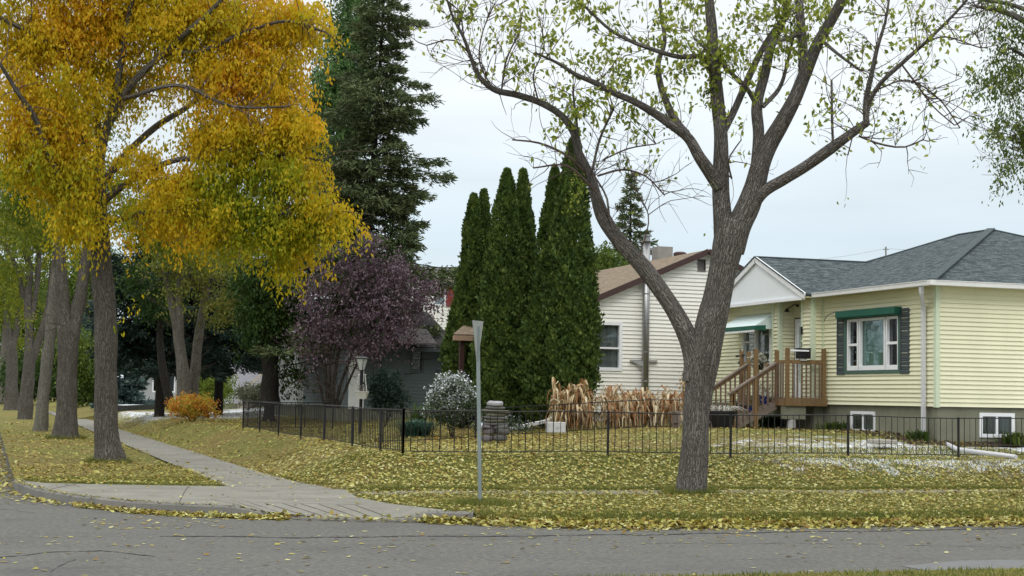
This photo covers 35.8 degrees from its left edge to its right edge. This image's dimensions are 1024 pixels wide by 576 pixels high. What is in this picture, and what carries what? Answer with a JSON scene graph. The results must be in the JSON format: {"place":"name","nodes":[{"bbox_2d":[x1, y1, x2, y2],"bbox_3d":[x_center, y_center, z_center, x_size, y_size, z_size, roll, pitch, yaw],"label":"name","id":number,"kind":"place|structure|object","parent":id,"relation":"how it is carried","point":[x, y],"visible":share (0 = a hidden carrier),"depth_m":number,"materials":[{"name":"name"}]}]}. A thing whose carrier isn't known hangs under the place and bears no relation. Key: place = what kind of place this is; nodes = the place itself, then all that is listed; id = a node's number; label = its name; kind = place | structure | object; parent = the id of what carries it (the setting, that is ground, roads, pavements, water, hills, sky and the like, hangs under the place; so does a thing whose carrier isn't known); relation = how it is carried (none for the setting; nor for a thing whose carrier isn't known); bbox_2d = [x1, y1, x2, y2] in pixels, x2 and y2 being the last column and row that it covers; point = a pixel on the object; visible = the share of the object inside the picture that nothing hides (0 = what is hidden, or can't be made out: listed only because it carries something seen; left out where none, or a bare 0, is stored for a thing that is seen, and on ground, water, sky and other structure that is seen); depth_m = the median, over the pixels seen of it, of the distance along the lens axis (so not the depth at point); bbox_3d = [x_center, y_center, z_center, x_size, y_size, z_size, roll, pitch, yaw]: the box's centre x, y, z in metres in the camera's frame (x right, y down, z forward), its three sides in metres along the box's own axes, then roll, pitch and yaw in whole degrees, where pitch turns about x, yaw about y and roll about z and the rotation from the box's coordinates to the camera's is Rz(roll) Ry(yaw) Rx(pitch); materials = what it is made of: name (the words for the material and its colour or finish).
{"place":"outdoors","nodes":[
{"label":"outdoors","id":0,"kind":"place"},
{"bbox_2d":[27,407,448,518],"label":"pavement","id":1,"kind":"structure","parent":0,"point":[306,496],"depth_m":24.68,"materials":[{"name":"concrete"}]},
{"bbox_2d":[0,433,1023,575],"bbox_3d":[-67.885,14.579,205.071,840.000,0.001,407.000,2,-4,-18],"label":"asphalt road","id":2,"kind":"structure","parent":0,"point":[446,551],"depth_m":17.91,"materials":[{"name":"grey asphalt"}]},
{"bbox_2d":[12,479,473,522],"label":"kerb","id":3,"kind":"structure","parent":2,"relation":"on","point":[37,492],"depth_m":21.96,"materials":[{"name":"concrete"}]},
{"bbox_2d":[0,509,1019,571],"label":"road crack","id":4,"kind":"object","parent":2,"relation":"on","point":[494,536],"visible":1,"depth_m":19.11,"materials":[{"name":"asphalt"}]},
{"bbox_2d":[905,560,1023,569],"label":"road patch","id":5,"kind":"object","parent":2,"relation":"on","point":[1004,564],"visible":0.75,"depth_m":16.86,"materials":[{"name":"grey asphalt"}]},
{"bbox_2d":[0,398,1023,575],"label":"lawn ground","id":6,"kind":"structure","parent":0,"point":[83,412],"depth_m":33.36,"materials":[{"name":"green plant"}]},
{"bbox_2d":[0,291,43,403],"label":"avenue tree","id":7,"kind":"object","parent":6,"relation":"on","point":[3,347],"visible":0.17,"depth_m":152.09,"materials":[{"name":"green plant"}]},
{"bbox_2d":[0,202,45,409],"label":"avenue tree","id":8,"kind":"object","parent":6,"relation":"on","point":[11,394],"visible":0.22,"depth_m":112.16,"materials":[{"name":"green plant"}]},
{"bbox_2d":[0,348,56,403],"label":"hedge","id":9,"kind":"object","parent":6,"relation":"on","point":[20,369],"visible":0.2,"depth_m":142.22,"materials":[{"name":"green plant"}]},
{"bbox_2d":[0,256,70,371],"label":"garden tree","id":10,"kind":"object","parent":6,"relation":"on","point":[38,313],"visible":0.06,"depth_m":179.90,"materials":[{"name":"green plant"}]},
{"bbox_2d":[0,201,78,418],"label":"avenue tree","id":11,"kind":"object","parent":6,"relation":"on","point":[26,401],"visible":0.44,"depth_m":81.25,"materials":[{"name":"green plant"}]},
{"bbox_2d":[0,155,80,431],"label":"avenue tree","id":12,"kind":"object","parent":6,"relation":"on","point":[41,421],"visible":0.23,"depth_m":58.36,"materials":[{"name":"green plant"}]},
{"bbox_2d":[52,325,93,407],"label":"shrub","id":13,"kind":"object","parent":6,"relation":"on","point":[85,379],"visible":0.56,"depth_m":105.38,"materials":[{"name":"green plant"}]},
{"bbox_2d":[34,239,126,381],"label":"garden tree","id":14,"kind":"object","parent":6,"relation":"on","point":[71,287],"visible":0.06,"depth_m":144.09,"materials":[{"name":"green plant"}]},
{"bbox_2d":[54,300,119,401],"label":"blue spruce tree","id":15,"kind":"object","parent":6,"relation":"on","point":[86,324],"visible":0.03,"depth_m":123.59,"materials":[{"name":"green plant"}]},
{"bbox_2d":[89,366,154,408],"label":"blue spruce tree","id":16,"kind":"object","parent":6,"relation":"on","point":[129,393],"visible":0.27,"depth_m":92.77,"materials":[{"name":"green plant"}]},
{"bbox_2d":[0,96,267,438],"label":"avenue tree","id":17,"kind":"object","parent":6,"relation":"on","point":[69,316],"visible":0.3,"depth_m":49.98,"materials":[{"name":"yellow plant"}]},
{"bbox_2d":[118,404,165,410],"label":"raised bed","id":18,"kind":"object","parent":6,"relation":"on","point":[124,407],"visible":0.44,"depth_m":86.00,"materials":[{"name":"concrete"}]},
{"bbox_2d":[113,256,195,416],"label":"leaning tree","id":19,"kind":"object","parent":6,"relation":"on","point":[162,365],"visible":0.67,"depth_m":61.27,"materials":[{"name":"green plant"}]},
{"bbox_2d":[83,177,237,416],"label":"dark spruce tree","id":20,"kind":"object","parent":6,"relation":"on","point":[137,345],"visible":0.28,"depth_m":65.82,"materials":[{"name":"green plant"}]},
{"bbox_2d":[126,370,200,400],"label":"house","id":21,"kind":"structure","parent":6,"relation":"on","point":[151,388],"depth_m":97.79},
{"bbox_2d":[152,374,175,392],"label":"window","id":22,"kind":"structure","parent":21,"relation":"in","point":[172,383],"depth_m":98.45,"materials":[{"name":"white glass"}]},
{"bbox_2d":[0,0,375,461],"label":"avenue tree","id":23,"kind":"object","parent":6,"relation":"on","point":[64,39],"visible":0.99,"depth_m":34.09,"materials":[{"name":"yellow plant"}]},
{"bbox_2d":[135,187,249,397],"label":"garden tree","id":24,"kind":"object","parent":6,"relation":"on","point":[187,381],"visible":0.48,"depth_m":58.95,"materials":[{"name":"green plant"}]},
{"bbox_2d":[164,390,220,421],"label":"orange bush","id":25,"kind":"object","parent":6,"relation":"on","point":[191,406],"visible":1,"depth_m":56.42,"materials":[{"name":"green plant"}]},
{"bbox_2d":[137,192,268,414],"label":"dark spruce tree","id":26,"kind":"object","parent":6,"relation":"on","point":[251,367],"visible":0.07,"depth_m":69.96,"materials":[{"name":"green plant"}]},
{"bbox_2d":[181,374,238,409],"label":"shrub","id":27,"kind":"object","parent":6,"relation":"on","point":[206,386],"visible":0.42,"depth_m":78.66,"materials":[{"name":"green plant"}]},
{"bbox_2d":[211,364,261,408],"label":"house","id":28,"kind":"structure","parent":6,"relation":"on","point":[254,378],"depth_m":83.55,"materials":[{"name":"white"}]},
{"bbox_2d":[226,380,260,409],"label":"shrub","id":29,"kind":"object","parent":6,"relation":"on","point":[251,393],"visible":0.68,"depth_m":74.38,"materials":[{"name":"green plant"}]},
{"bbox_2d":[216,221,333,421],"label":"garden tree","id":30,"kind":"object","parent":6,"relation":"on","point":[272,317],"visible":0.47,"depth_m":56.76,"materials":[{"name":"green plant"}]},
{"bbox_2d":[269,333,303,416],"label":"house","id":31,"kind":"structure","parent":6,"relation":"on","point":[300,396],"depth_m":63.73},
{"bbox_2d":[295,0,393,246],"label":"poplar tree","id":32,"kind":"object","parent":6,"relation":"on","point":[346,14],"visible":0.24,"depth_m":73.26,"materials":[{"name":"green plant"}]},
{"bbox_2d":[250,0,459,374],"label":"spruce tree","id":33,"kind":"object","parent":6,"relation":"on","point":[383,199],"visible":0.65,"depth_m":54.92,"materials":[{"name":"green plant"}]},
{"bbox_2d":[354,355,368,432],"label":"lamp post","id":34,"kind":"object","parent":6,"relation":"on","point":[361,360],"visible":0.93,"depth_m":41.66,"materials":[{"name":"white metal"}]},
{"bbox_2d":[354,376,368,398],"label":"hanging planter","id":35,"kind":"object","parent":34,"relation":"hanging from","point":[363,394],"visible":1,"depth_m":41.52,"materials":[{"name":"white plastic"}]},
{"bbox_2d":[276,218,452,414],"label":"purple tree","id":36,"kind":"object","parent":6,"relation":"on","point":[418,298],"visible":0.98,"depth_m":51.18,"materials":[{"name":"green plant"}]},
{"bbox_2d":[294,308,445,421],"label":"house","id":37,"kind":"structure","parent":6,"relation":"on","point":[418,381],"depth_m":53.54,"materials":[{"name":"grey"}]},
{"bbox_2d":[373,351,382,387],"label":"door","id":38,"kind":"structure","parent":37,"relation":"in","point":[376,363],"depth_m":53.15,"materials":[{"name":"wood"}]},
{"bbox_2d":[410,351,423,372],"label":"window","id":39,"kind":"structure","parent":37,"relation":"in","point":[416,364],"depth_m":53.72,"materials":[{"name":"glass"}]},
{"bbox_2d":[363,366,413,425],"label":"dark shrub","id":40,"kind":"object","parent":6,"relation":"on","point":[387,394],"visible":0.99,"depth_m":46.93,"materials":[{"name":"green plant"}]},
{"bbox_2d":[390,418,441,436],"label":"ornamental grass","id":41,"kind":"object","parent":6,"relation":"on","point":[418,427],"depth_m":38.87,"materials":[{"name":"plant"}]},
{"bbox_2d":[407,403,428,421],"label":"iris clump","id":42,"kind":"object","parent":6,"relation":"on","point":[414,415],"visible":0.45,"depth_m":42.07,"materials":[{"name":"green plant"}]},
{"bbox_2d":[398,266,453,329],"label":"house","id":43,"kind":"structure","parent":6,"relation":"on","point":[445,312],"depth_m":68.60,"materials":[{"name":"white"}]},
{"bbox_2d":[419,369,481,437],"bbox_3d":[-1.459,2.770,37.973,1.569,1.664,1.338,2,-4,-18],"label":"snowy shrub","id":44,"kind":"object","parent":6,"relation":"on","point":[453,391],"visible":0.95,"depth_m":37.75,"materials":[{"name":"white plant"}]},
{"bbox_2d":[438,188,491,427],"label":"cedar tree","id":45,"kind":"object","parent":6,"relation":"on","point":[469,274],"visible":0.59,"depth_m":43.16,"materials":[{"name":"green plant"}]},
{"bbox_2d":[453,325,476,422],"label":"birdhouse","id":46,"kind":"object","parent":6,"relation":"on","point":[462,334],"visible":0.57,"depth_m":41.98,"materials":[{"name":"brown"}]},
{"bbox_2d":[472,320,483,499],"bbox_3d":[-0.482,1.884,22.959,0.141,2.843,0.658,0,-4,17],"label":"yield sign","id":47,"kind":"object","parent":6,"relation":"on","point":[477,328],"visible":0.93,"depth_m":22.96,"materials":[{"name":"metal"}]},
{"bbox_2d":[481,401,510,441],"bbox_3d":[-0.377,2.887,34.308,0.684,0.898,0.343,1,-4,0],"label":"stone stack","id":48,"kind":"object","parent":6,"relation":"on","point":[490,407],"visible":0.76,"depth_m":34.19,"materials":[{"name":"stone"}]},
{"bbox_2d":[467,167,529,426],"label":"cedar tree","id":49,"kind":"object","parent":6,"relation":"on","point":[500,300],"visible":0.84,"depth_m":40.68,"materials":[{"name":"green plant"}]},
{"bbox_2d":[461,410,536,433],"bbox_3d":[-0.326,3.248,38.278,1.939,0.674,1.217,2,-4,-18],"label":"snowy shrub","id":50,"kind":"object","parent":6,"relation":"on","point":[515,424],"visible":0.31,"depth_m":38.25,"materials":[{"name":"white plant"}]},
{"bbox_2d":[0,411,1023,575],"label":"fallen leaves","id":51,"kind":"object","parent":6,"relation":"on","point":[819,524],"visible":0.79,"depth_m":27.15,"materials":[{"name":"yellow plant"}]},
{"bbox_2d":[514,167,537,424],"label":"cedar tree","id":52,"kind":"object","parent":6,"relation":"on","point":[526,213],"visible":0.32,"depth_m":41.98,"materials":[{"name":"green plant"}]},
{"bbox_2d":[511,166,569,427],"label":"cedar tree","id":53,"kind":"object","parent":6,"relation":"on","point":[530,357],"visible":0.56,"depth_m":40.23,"materials":[{"name":"green plant"}]},
{"bbox_2d":[547,422,565,432],"bbox_3d":[1.006,3.195,36.412,0.420,0.242,0.212,2,-4,-18],"label":"concrete block","id":54,"kind":"object","parent":6,"relation":"on","point":[556,427],"depth_m":36.32,"materials":[{"name":"concrete"}]},
{"bbox_2d":[545,377,568,422],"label":"corn plant","id":55,"kind":"object","parent":6,"relation":"on","point":[555,389],"visible":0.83,"depth_m":38.45,"materials":[{"name":"beige plant"}]},
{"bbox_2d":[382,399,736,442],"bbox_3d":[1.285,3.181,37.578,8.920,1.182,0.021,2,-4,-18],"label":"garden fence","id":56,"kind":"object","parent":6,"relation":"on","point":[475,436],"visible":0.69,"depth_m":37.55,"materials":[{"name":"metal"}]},
{"bbox_2d":[549,384,578,421],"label":"corn plant","id":57,"kind":"object","parent":6,"relation":"on","point":[567,395],"visible":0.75,"depth_m":38.53,"materials":[{"name":"beige plant"}]},
{"bbox_2d":[554,386,586,430],"bbox_3d":[1.417,2.935,38.525,0.906,1.115,0.711,1,-4,-3],"label":"corn plant","id":58,"kind":"object","parent":6,"relation":"on","point":[572,407],"visible":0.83,"depth_m":38.43,"materials":[{"name":"beige plant"}]},
{"bbox_2d":[537,137,604,427],"bbox_3d":[1.512,-0.172,40.003,1.681,7.394,1.694,2,-4,-18],"label":"cedar tree","id":59,"kind":"object","parent":6,"relation":"on","point":[572,343],"visible":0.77,"depth_m":39.58,"materials":[{"name":"green plant"}]},
{"bbox_2d":[566,383,595,429],"bbox_3d":[1.659,2.908,38.677,0.700,1.175,0.819,-2,-5,38],"label":"corn plant","id":60,"kind":"object","parent":6,"relation":"on","point":[577,405],"visible":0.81,"depth_m":38.47,"materials":[{"name":"beige plant"}]},
{"bbox_2d":[570,378,596,428],"bbox_3d":[1.685,2.830,38.630,0.816,1.299,0.518,-1,-4,23],"label":"corn plant","id":61,"kind":"object","parent":6,"relation":"on","point":[584,384],"visible":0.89,"depth_m":38.59,"materials":[{"name":"beige plant"}]},
{"bbox_2d":[573,389,608,428],"bbox_3d":[1.915,2.967,38.654,0.739,1.020,1.012,-2,-5,40],"label":"corn plant","id":62,"kind":"object","parent":6,"relation":"on","point":[587,407],"visible":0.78,"depth_m":38.59,"materials":[{"name":"beige plant"}]},
{"bbox_2d":[595,384,623,428],"bbox_3d":[2.453,2.890,38.688,0.792,1.135,0.759,5,-5,-43],"label":"corn plant","id":63,"kind":"object","parent":6,"relation":"on","point":[610,409],"visible":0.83,"depth_m":38.60,"materials":[{"name":"beige plant"}]},
{"bbox_2d":[593,240,629,269],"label":"garden tree","id":64,"kind":"object","parent":6,"relation":"on","point":[607,260],"visible":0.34,"depth_m":74.90,"materials":[{"name":"green plant"}]},
{"bbox_2d":[597,384,626,426],"bbox_3d":[2.432,2.899,38.978,0.768,1.118,0.968,2,-4,-18],"label":"corn plant","id":65,"kind":"object","parent":6,"relation":"on","point":[605,390],"visible":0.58,"depth_m":38.92,"materials":[{"name":"beige plant"}]},
{"bbox_2d":[602,386,624,426],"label":"corn plant","id":66,"kind":"object","parent":6,"relation":"on","point":[613,393],"visible":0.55,"depth_m":38.78,"materials":[{"name":"beige plant"}]},
{"bbox_2d":[614,392,638,427],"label":"corn plant","id":67,"kind":"object","parent":6,"relation":"on","point":[628,408],"visible":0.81,"depth_m":38.67,"materials":[{"name":"beige plant"}]},
{"bbox_2d":[621,390,640,425],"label":"corn plant","id":68,"kind":"object","parent":6,"relation":"on","point":[634,393],"visible":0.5,"depth_m":39.01,"materials":[{"name":"beige plant"}]},
{"bbox_2d":[607,171,657,261],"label":"spruce tree","id":69,"kind":"object","parent":6,"relation":"on","point":[629,230],"visible":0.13,"depth_m":81.14,"materials":[{"name":"green plant"}]},
{"bbox_2d":[242,401,1023,459],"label":"wire fence","id":70,"kind":"object","parent":6,"relation":"on","point":[285,408],"visible":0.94,"depth_m":30.78,"materials":[{"name":"metal"}]},
{"bbox_2d":[620,390,647,425],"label":"corn plant","id":71,"kind":"object","parent":6,"relation":"on","point":[630,393],"visible":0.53,"depth_m":39.20,"materials":[{"name":"beige plant"}]},
{"bbox_2d":[632,387,654,424],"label":"corn plant","id":72,"kind":"object","parent":6,"relation":"on","point":[643,402],"visible":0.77,"depth_m":39.03,"materials":[{"name":"beige plant"}]},
{"bbox_2d":[635,387,654,425],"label":"corn plant","id":73,"kind":"object","parent":6,"relation":"on","point":[644,423],"visible":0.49,"depth_m":39.23,"materials":[{"name":"beige plant"}]},
{"bbox_2d":[640,391,666,425],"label":"corn plant","id":74,"kind":"object","parent":6,"relation":"on","point":[653,410],"visible":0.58,"depth_m":39.21,"materials":[{"name":"beige plant"}]},
{"bbox_2d":[646,391,673,425],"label":"corn plant","id":75,"kind":"object","parent":6,"relation":"on","point":[655,407],"visible":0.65,"depth_m":39.11,"materials":[{"name":"beige plant"}]},
{"bbox_2d":[652,385,677,425],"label":"corn plant","id":76,"kind":"object","parent":6,"relation":"on","point":[663,410],"visible":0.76,"depth_m":39.01,"materials":[{"name":"beige plant"}]},
{"bbox_2d":[592,235,743,422],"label":"gabled house","id":77,"kind":"structure","parent":6,"relation":"on","point":[640,347],"depth_m":46.48,"materials":[{"name":"white plastic"}]},
{"bbox_2d":[596,321,622,370],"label":"window","id":78,"kind":"structure","parent":77,"relation":"in","point":[612,345],"depth_m":46.17,"materials":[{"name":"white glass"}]},
{"bbox_2d":[656,389,683,426],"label":"corn plant","id":79,"kind":"object","parent":6,"relation":"on","point":[668,404],"visible":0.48,"depth_m":39.23,"materials":[{"name":"beige plant"}]},
{"bbox_2d":[668,390,683,426],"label":"corn plant","id":80,"kind":"object","parent":6,"relation":"on","point":[679,398],"visible":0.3,"depth_m":39.62,"materials":[{"name":"beige plant"}]},
{"bbox_2d":[670,411,711,427],"bbox_3d":[4.316,3.173,37.972,1.000,0.450,0.352,2,-4,-18],"label":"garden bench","id":81,"kind":"object","parent":6,"relation":"on","point":[676,421],"visible":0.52,"depth_m":37.78,"materials":[{"name":"wood"}]},
{"bbox_2d":[400,0,1009,492],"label":"elm tree","id":82,"kind":"object","parent":6,"relation":"on","point":[700,342],"visible":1,"depth_m":26.44,"materials":[{"name":"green plant"}]},
{"bbox_2d":[709,405,747,428],"bbox_3d":[5.057,3.079,38.033,1.062,0.575,1.217,1,-4,-3],"label":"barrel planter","id":83,"kind":"object","parent":6,"relation":"on","point":[716,418],"visible":0.88,"depth_m":37.82,"materials":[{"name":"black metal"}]},
{"bbox_2d":[752,416,783,426],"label":"bed plant","id":84,"kind":"object","parent":6,"relation":"on","point":[771,422],"visible":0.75,"depth_m":41.33,"materials":[{"name":"green plant"}]},
{"bbox_2d":[710,348,826,428],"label":"porch deck","id":85,"kind":"structure","parent":6,"relation":"on","point":[792,405],"depth_m":39.45,"materials":[{"name":"brown wood"}]},
{"bbox_2d":[748,351,768,369],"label":"flower basket","id":86,"kind":"object","parent":85,"relation":"on","point":[761,364],"visible":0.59,"depth_m":40.44,"materials":[{"name":"white plant"}]},
{"bbox_2d":[759,380,774,403],"bbox_3d":[6.343,2.614,39.836,0.536,0.643,0.497,-2,-5,34],"label":"flower pot","id":87,"kind":"object","parent":85,"relation":"on","point":[765,397],"visible":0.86,"depth_m":39.77,"materials":[{"name":"blue ceramic"}]},
{"bbox_2d":[790,348,811,360],"bbox_3d":[7.106,1.645,39.366,0.590,0.310,0.280,2,-4,-18],"label":"mailbox","id":88,"kind":"object","parent":85,"relation":"on","point":[803,354],"visible":1,"depth_m":39.30,"materials":[{"name":"black metal"}]},
{"bbox_2d":[712,228,1023,458],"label":"bungalow","id":89,"kind":"object","parent":6,"relation":"on","point":[933,329],"visible":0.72,"depth_m":37.38,"materials":[{"name":"beige"}]},
{"bbox_2d":[742,329,771,366],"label":"kitchen window","id":90,"kind":"structure","parent":89,"relation":"in","point":[748,341],"depth_m":43.29,"materials":[{"name":"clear glass"}]},
{"bbox_2d":[794,317,800,397],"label":"door","id":91,"kind":"structure","parent":89,"relation":"in","point":[797,329],"depth_m":41.30,"materials":[{"name":"white glass"}]},
{"bbox_2d":[850,411,874,431],"bbox_3d":[8.658,3.213,38.086,0.580,0.500,1.100,2,-4,-18],"label":"basement window","id":92,"kind":"structure","parent":89,"relation":"in","point":[863,418],"depth_m":37.99,"materials":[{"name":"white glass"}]},
{"bbox_2d":[844,315,899,373],"bbox_3d":[8.815,1.337,37.723,0.650,1.400,2.485,2,-4,-18],"label":"picture window","id":93,"kind":"structure","parent":89,"relation":"in","point":[871,344],"depth_m":37.89,"materials":[{"name":"white glass"}]},
{"bbox_2d":[979,413,1014,437],"bbox_3d":[10.764,3.086,35.769,0.921,0.550,0.580,2,-4,-18],"label":"basement window","id":94,"kind":"structure","parent":89,"relation":"in","point":[981,415],"depth_m":35.58,"materials":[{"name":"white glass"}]},
{"bbox_2d":[867,439,896,443],"bbox_3d":[7.775,3.228,33.334,0.500,0.090,0.400,2,-4,-18],"label":"stepping stone","id":95,"kind":"object","parent":6,"relation":"on","point":[875,441],"visible":0.87,"depth_m":33.19,"materials":[{"name":"stone"}]},
{"bbox_2d":[792,429,1023,445],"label":"flower bed soil","id":96,"kind":"structure","parent":6,"relation":"on","point":[969,444],"depth_m":35.09,"materials":[{"name":"soil"}]},
{"bbox_2d":[816,420,853,430],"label":"bed plant","id":97,"kind":"object","parent":96,"relation":"on","point":[829,426],"visible":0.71,"depth_m":38.31,"materials":[{"name":"green plant"}]},
{"bbox_2d":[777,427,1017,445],"bbox_3d":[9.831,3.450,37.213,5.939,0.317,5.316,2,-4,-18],"label":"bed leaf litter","id":98,"kind":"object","parent":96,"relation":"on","point":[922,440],"visible":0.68,"depth_m":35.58,"materials":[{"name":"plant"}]},
{"bbox_2d":[905,429,929,440],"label":"bed plant","id":99,"kind":"object","parent":96,"relation":"on","point":[921,435],"visible":0.88,"depth_m":34.91,"materials":[{"name":"green plant"}]},
{"bbox_2d":[993,430,1023,445],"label":"bed plant","id":100,"kind":"object","parent":96,"relation":"on","point":[1015,438],"visible":0.88,"depth_m":35.16,"materials":[{"name":"green plant"}]},
{"bbox_2d":[933,0,1023,206],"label":"street tree","id":101,"kind":"object","parent":6,"relation":"on","point":[1009,76],"visible":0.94,"depth_m":27.43,"materials":[{"name":"green plant"}]},
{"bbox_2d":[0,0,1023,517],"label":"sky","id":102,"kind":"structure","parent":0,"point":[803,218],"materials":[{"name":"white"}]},
{"bbox_2d":[350,490,1023,494],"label":"side pavement","id":103,"kind":"structure","parent":0,"point":[598,492],"depth_m":26.87,"materials":[{"name":"concrete"}]},
{"bbox_2d":[682,568,1023,575],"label":"verge ground","id":104,"kind":"structure","parent":0,"point":[919,572],"depth_m":15.45,"materials":[{"name":"green plant"}]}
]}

